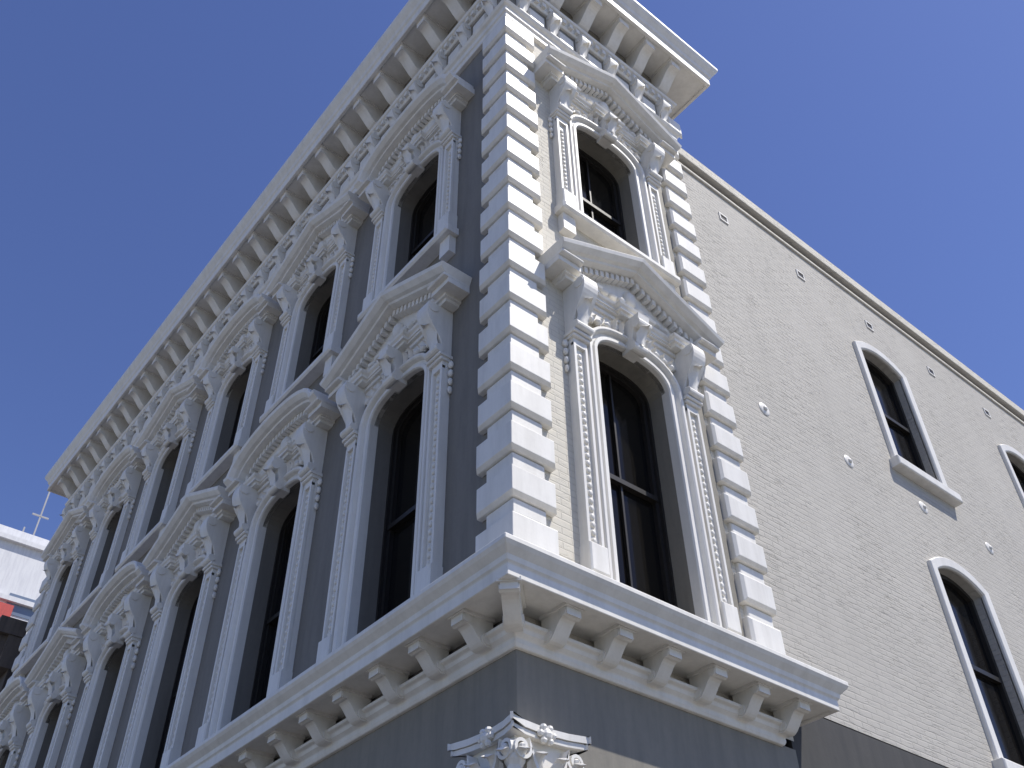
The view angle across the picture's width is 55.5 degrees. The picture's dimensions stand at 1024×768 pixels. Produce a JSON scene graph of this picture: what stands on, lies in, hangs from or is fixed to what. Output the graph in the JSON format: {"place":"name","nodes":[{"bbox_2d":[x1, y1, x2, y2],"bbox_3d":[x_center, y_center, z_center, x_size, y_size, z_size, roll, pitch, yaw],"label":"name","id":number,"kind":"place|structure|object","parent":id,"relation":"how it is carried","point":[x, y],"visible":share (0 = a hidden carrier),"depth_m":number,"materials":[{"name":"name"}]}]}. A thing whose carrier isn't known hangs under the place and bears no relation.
{"place":"outdoors","nodes":[
{"label":"outdoors","id":0,"kind":"place"},
{"bbox_2d":[0,669,12,691],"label":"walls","id":1,"kind":"structure","parent":0,"point":[6,676],"depth_m":22.61,"materials":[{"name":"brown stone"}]},
{"bbox_2d":[0,615,27,676],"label":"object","id":2,"kind":"structure","parent":1,"relation":"attached to","point":[13,632],"depth_m":23.05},
{"bbox_2d":[102,0,656,472],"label":"roof frieze","id":3,"kind":"object","parent":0,"point":[592,34],"visible":0.04,"depth_m":16.02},
{"bbox_2d":[0,0,1023,540],"label":"sky","id":4,"kind":"structure","parent":0,"point":[886,136],"materials":[{"name":"blue"}]},
{"bbox_2d":[447,711,590,767],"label":"corner pilaster capital","id":5,"kind":"object","parent":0,"point":[513,739],"visible":1,"depth_m":6.93,"materials":[{"name":"white stone"}]},
{"bbox_2d":[311,649,798,767],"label":"storefront frieze","id":6,"kind":"object","parent":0,"point":[622,727],"visible":0.87,"depth_m":7.90,"materials":[{"name":"grey paint"}]},
{"bbox_2d":[524,42,793,740],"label":"pavilion brick wall","id":7,"kind":"structure","parent":0,"point":[563,522],"depth_m":9.99,"materials":[{"name":"beige brick"}]},
{"bbox_2d":[658,173,744,636],"bbox_3d":[2.181,-0.725,12.430,0.160,8.900,0.028,28,-49,-29],"label":"pavilion taupe strip","id":8,"kind":"object","parent":7,"relation":"attached to","point":[720,519],"depth_m":10.79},
{"bbox_2d":[659,151,785,654],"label":"pavilion edge quoins","id":9,"kind":"object","parent":7,"relation":"attached to","point":[753,590],"visible":0.85,"depth_m":11.27,"materials":[{"name":"white stone"}]},
{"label":"pavement","id":10,"kind":"structure","parent":0,"visible":0},
{"bbox_2d":[0,492,49,633],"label":"white office tower","id":11,"kind":"structure","parent":10,"relation":"on","point":[23,576],"depth_m":59.88,"materials":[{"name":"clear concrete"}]},
{"bbox_2d":[7,593,35,619],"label":"tower windows","id":12,"kind":"structure","parent":11,"relation":"in","point":[19,611],"depth_m":58.62,"materials":[{"name":"blue glass"}]},
{"bbox_2d":[785,718,945,767],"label":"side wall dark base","id":13,"kind":"object","parent":10,"relation":"on","point":[822,743],"depth_m":9.80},
{"bbox_2d":[681,168,1023,767],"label":"brick side wall","id":14,"kind":"structure","parent":13,"relation":"on","point":[849,552],"depth_m":13.56,"materials":[{"name":"beige brick"}]},
{"bbox_2d":[677,148,1023,424],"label":"side wall coping","id":15,"kind":"object","parent":14,"relation":"on","point":[723,189],"visible":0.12,"depth_m":17.69,"materials":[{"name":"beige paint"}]},
{"bbox_2d":[718,212,990,417],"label":"attic vent frames","id":16,"kind":"structure","parent":14,"relation":"attached to","point":[866,322],"depth_m":17.39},
{"bbox_2d":[721,215,988,414],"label":"attic vent holes","id":17,"kind":"object","parent":16,"relation":"in","point":[722,217],"visible":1,"depth_m":16.59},
{"bbox_2d":[759,402,993,553],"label":"wall anchor rosettes","id":18,"kind":"object","parent":14,"relation":"attached to","point":[847,459],"depth_m":13.68,"materials":[{"name":"white paint"}]},
{"bbox_2d":[867,366,918,467],"bbox_3d":[6.215,0.623,16.109,1.220,2.660,0.028,28,-49,-29],"label":"side window upper glass","id":19,"kind":"object","parent":14,"relation":"attached to","point":[890,409],"visible":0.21,"depth_m":16.38,"materials":[{"name":"black glass"}]},
{"bbox_2d":[865,358,925,472],"bbox_3d":[6.242,0.593,16.091,1.220,2.620,0.075,28,-49,-29],"label":"side window upper sash","id":20,"kind":"object","parent":14,"relation":"attached to","point":[905,428],"visible":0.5,"depth_m":16.43,"materials":[{"name":"paint"}]},
{"bbox_2d":[852,341,962,507],"bbox_3d":[6.389,0.479,15.951,1.700,2.940,0.180,28,-49,-29],"label":"side window upper surround","id":21,"kind":"object","parent":14,"relation":"attached to","point":[940,489],"visible":1,"depth_m":15.59,"materials":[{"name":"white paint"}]},
{"bbox_2d":[927,557,1023,767],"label":"side window lower surround","id":22,"kind":"object","parent":14,"relation":"attached to","point":[935,564],"visible":1,"depth_m":13.21,"materials":[{"name":"white paint"}]},
{"bbox_2d":[940,574,1023,757],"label":"side window lower sash","id":23,"kind":"object","parent":14,"relation":"attached to","point":[995,678],"visible":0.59,"depth_m":13.48,"materials":[{"name":"paint"}]},
{"bbox_2d":[943,582,1023,765],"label":"side window lower glass","id":24,"kind":"object","parent":14,"relation":"attached to","point":[998,715],"visible":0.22,"depth_m":13.23,"materials":[{"name":"black glass"}]},
{"bbox_2d":[997,444,1023,506],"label":"side window upper surround","id":25,"kind":"object","parent":14,"relation":"attached to","point":[1004,449],"visible":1,"depth_m":18.38,"materials":[{"name":"white paint"}]},
{"bbox_2d":[1009,460,1023,478],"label":"side window upper sash","id":26,"kind":"object","parent":14,"relation":"attached to","point":[1017,470],"visible":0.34,"depth_m":19.18,"materials":[{"name":"paint"}]},
{"bbox_2d":[1013,469,1023,491],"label":"side window upper glass","id":27,"kind":"object","parent":14,"relation":"attached to","point":[1020,479],"depth_m":19.08,"materials":[{"name":"black glass"}]},
{"bbox_2d":[824,718,947,767],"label":"trim","id":28,"kind":"structure","parent":10,"relation":"on","point":[884,742],"depth_m":28.27,"materials":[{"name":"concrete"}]},
{"bbox_2d":[45,0,717,506],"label":"roof cornice","id":29,"kind":"structure","parent":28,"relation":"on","point":[693,76],"depth_m":16.93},
{"bbox_2d":[57,0,496,517],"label":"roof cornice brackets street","id":30,"kind":"structure","parent":29,"relation":"attached to","point":[411,60],"depth_m":18.79,"materials":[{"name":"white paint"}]},
{"bbox_2d":[516,0,681,138],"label":"roof cornice brackets","id":31,"kind":"object","parent":29,"relation":"attached to","point":[610,37],"visible":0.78,"depth_m":15.77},
{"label":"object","id":32,"kind":"structure","parent":0,"visible":0},
{"bbox_2d":[165,532,848,767],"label":"storefront cornice","id":33,"kind":"structure","parent":32,"relation":"on","point":[550,580],"depth_m":8.30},
{"bbox_2d":[0,676,30,767],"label":"window surround","id":34,"kind":"object","parent":33,"relation":"on","point":[15,714],"visible":0.93,"depth_m":18.99,"materials":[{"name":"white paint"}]},
{"bbox_2d":[19,627,86,767],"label":"window surround","id":35,"kind":"object","parent":33,"relation":"on","point":[53,677],"visible":0.98,"depth_m":17.76,"materials":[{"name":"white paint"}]},
{"bbox_2d":[61,561,153,767],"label":"window surround","id":36,"kind":"object","parent":33,"relation":"on","point":[115,616],"visible":0.99,"depth_m":15.95,"materials":[{"name":"white paint"}]},
{"bbox_2d":[117,486,235,767],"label":"window surround","id":37,"kind":"object","parent":33,"relation":"on","point":[188,545],"visible":0.98,"depth_m":14.18,"materials":[{"name":"white paint"}]},
{"bbox_2d":[0,48,502,767],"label":"street facade wall","id":38,"kind":"structure","parent":33,"relation":"on","point":[462,524],"depth_m":12.58,"materials":[{"name":"grey paint"}]},
{"bbox_2d":[5,577,46,686],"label":"end quoins","id":39,"kind":"object","parent":38,"relation":"attached to","point":[30,627],"visible":0.48,"depth_m":22.33,"materials":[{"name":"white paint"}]},
{"bbox_2d":[14,505,92,677],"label":"window surround","id":40,"kind":"object","parent":38,"relation":"attached to","point":[65,548],"visible":0.95,"depth_m":21.74,"materials":[{"name":"white paint"}]},
{"bbox_2d":[60,445,145,627],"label":"window surround","id":41,"kind":"object","parent":38,"relation":"attached to","point":[115,488],"visible":0.98,"depth_m":20.17,"materials":[{"name":"white paint"}]},
{"bbox_2d":[115,375,207,572],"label":"window surround","id":42,"kind":"object","parent":38,"relation":"attached to","point":[172,422],"visible":0.98,"depth_m":18.61,"materials":[{"name":"white paint"}]},
{"bbox_2d":[154,593,199,767],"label":"window sash","id":43,"kind":"object","parent":38,"relation":"attached to","point":[174,692],"depth_m":14.08,"materials":[{"name":"paint"}]},
{"bbox_2d":[180,293,282,502],"bbox_3d":[-4.954,0.282,16.796,0.495,3.825,2.580,28,-49,-29],"label":"window surround","id":44,"kind":"object","parent":38,"relation":"attached to","point":[240,343],"visible":0.97,"depth_m":17.07,"materials":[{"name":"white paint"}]},
{"bbox_2d":[228,389,245,449],"bbox_3d":[-4.564,0.733,16.815,0.100,2.330,1.180,28,-49,-29],"label":"window sash","id":45,"kind":"object","parent":38,"relation":"attached to","point":[236,422],"depth_m":17.40,"materials":[{"name":"paint"}]},
{"bbox_2d":[249,505,296,708],"bbox_3d":[-2.772,2.775,12.131,0.100,3.260,1.180,28,-49,-29],"label":"window sash","id":46,"kind":"object","parent":38,"relation":"attached to","point":[271,619],"depth_m":12.50,"materials":[{"name":"paint"}]},
{"bbox_2d":[260,520,294,700],"bbox_3d":[-2.724,2.807,12.153,0.038,3.300,1.180,28,-49,-29],"label":"window glass","id":47,"kind":"object","parent":46,"relation":"in","point":[274,631],"visible":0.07,"depth_m":12.45,"materials":[{"name":"black glass"}]},
{"bbox_2d":[259,191,370,423],"bbox_3d":[-3.217,-1.212,15.273,0.494,3.982,2.673,28,-49,-29],"label":"window surround","id":48,"kind":"object","parent":38,"relation":"attached to","point":[322,249],"visible":1,"depth_m":15.51,"materials":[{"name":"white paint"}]},
{"bbox_2d":[309,294,331,365],"bbox_3d":[-2.826,-0.703,15.240,0.100,2.330,1.180,28,-49,-29],"label":"window sash","id":49,"kind":"object","parent":38,"relation":"attached to","point":[316,351],"depth_m":15.89,"materials":[{"name":"paint"}]},
{"bbox_2d":[319,308,329,347],"bbox_3d":[-2.779,-0.670,15.262,0.038,2.370,1.180,28,-49,-29],"label":"window glass","id":50,"kind":"object","parent":49,"relation":"in","point":[324,329],"depth_m":15.88,"materials":[{"name":"black glass"}]},
{"bbox_2d":[375,392,422,621],"bbox_3d":[-1.034,1.339,10.556,0.100,3.260,1.180,28,-49,-29],"label":"window sash","id":51,"kind":"object","parent":38,"relation":"attached to","point":[391,524],"depth_m":10.92,"materials":[{"name":"paint"}]},
{"bbox_2d":[387,406,421,612],"bbox_3d":[-0.987,1.371,10.578,0.038,3.300,1.180,28,-49,-29],"label":"window glass","id":52,"kind":"object","parent":38,"relation":"attached to","point":[401,572],"depth_m":10.80,"materials":[{"name":"black glass"}]},
{"bbox_2d":[354,70,474,322],"bbox_3d":[-1.478,-2.589,13.646,0.495,3.825,2.580,28,-49,-29],"label":"window surround","id":53,"kind":"object","parent":38,"relation":"attached to","point":[423,131],"visible":0.98,"depth_m":14.02,"materials":[{"name":"white paint"}]},
{"bbox_2d":[408,179,436,262],"bbox_3d":[-1.089,-2.139,13.665,0.100,2.330,1.180,28,-49,-29],"label":"window sash","id":54,"kind":"object","parent":38,"relation":"attached to","point":[415,248],"depth_m":14.35,"materials":[{"name":"paint"}]},
{"bbox_2d":[418,190,436,244],"bbox_3d":[-1.041,-2.106,13.688,0.038,2.370,1.180,28,-49,-29],"label":"window glass","id":55,"kind":"object","parent":38,"relation":"attached to","point":[427,221],"depth_m":14.24,"materials":[{"name":"black glass"}]},
{"bbox_2d":[195,388,340,745],"bbox_3d":[-3.163,2.182,12.238,0.495,4.495,2.580,28,-49,-29],"label":"window surround","id":56,"kind":"object","parent":33,"relation":"on","point":[281,453],"visible":0.99,"depth_m":12.58,"materials":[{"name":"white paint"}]},
{"bbox_2d":[217,608,494,767],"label":"cornice brackets","id":57,"kind":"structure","parent":33,"relation":"attached to","point":[472,627],"depth_m":8.48,"materials":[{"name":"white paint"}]},
{"bbox_2d":[316,260,471,662],"bbox_3d":[-1.426,0.688,10.716,0.494,4.652,2.673,28,-49,-29],"label":"window surround","id":58,"kind":"object","parent":33,"relation":"on","point":[400,336],"visible":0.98,"depth_m":11.03,"materials":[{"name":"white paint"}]},
{"bbox_2d":[496,576,525,632],"bbox_3d":[-0.002,1.694,7.449,0.190,0.239,0.440,-4,-42,4],"label":"corner bracket","id":59,"kind":"object","parent":33,"relation":"attached to","point":[512,597],"visible":1,"depth_m":7.42,"materials":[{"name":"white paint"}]},
{"bbox_2d":[576,129,694,614],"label":"pavilion window reveals","id":60,"kind":"object","parent":33,"relation":"on","point":[643,381],"visible":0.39,"depth_m":11.15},
{"bbox_2d":[475,16,558,554],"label":"corner quoins","id":61,"kind":"object","parent":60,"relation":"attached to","point":[515,459],"visible":1,"depth_m":10.13,"materials":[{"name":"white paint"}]},
{"bbox_2d":[579,158,616,234],"bbox_3d":[1.062,-2.399,13.396,1.180,2.370,0.038,28,-49,-29],"label":"window glass","id":62,"kind":"object","parent":60,"relation":"attached to","point":[601,194],"visible":0.21,"depth_m":13.81,"materials":[{"name":"black glass"}]},
{"bbox_2d":[578,148,626,241],"bbox_3d":[1.100,-2.438,13.368,1.180,2.330,0.100,28,-49,-29],"label":"window sash","id":63,"kind":"object","parent":60,"relation":"attached to","point":[617,222],"depth_m":13.84,"materials":[{"name":"paint"}]},
{"bbox_2d":[532,44,681,289],"bbox_3d":[1.410,-3.001,13.354,2.673,3.982,0.494,28,-49,-29],"label":"window surround","id":64,"kind":"object","parent":60,"relation":"attached to","point":[607,110],"visible":0.99,"depth_m":13.67,"materials":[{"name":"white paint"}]},
{"bbox_2d":[600,373,664,601],"bbox_3d":[1.116,1.078,10.287,1.180,3.300,0.038,28,-49,-29],"label":"window glass","id":65,"kind":"object","parent":60,"relation":"attached to","point":[644,558],"visible":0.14,"depth_m":10.33,"materials":[{"name":"black glass"}]},
{"bbox_2d":[599,361,677,607],"bbox_3d":[1.155,1.039,10.259,1.180,3.260,0.100,28,-49,-29],"label":"window sash","id":66,"kind":"object","parent":60,"relation":"attached to","point":[654,498],"depth_m":10.44,"materials":[{"name":"paint"}]},
{"bbox_2d":[538,236,741,635],"bbox_3d":[1.462,0.335,10.371,2.673,4.652,0.494,28,-49,-29],"label":"window surround","id":67,"kind":"object","parent":33,"relation":"on","point":[634,309],"visible":0.98,"depth_m":10.72,"materials":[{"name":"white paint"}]},
{"bbox_2d":[539,602,812,737],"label":"storefront cornice brackets","id":68,"kind":"object","parent":33,"relation":"attached to","point":[558,622],"visible":1,"depth_m":8.25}
]}

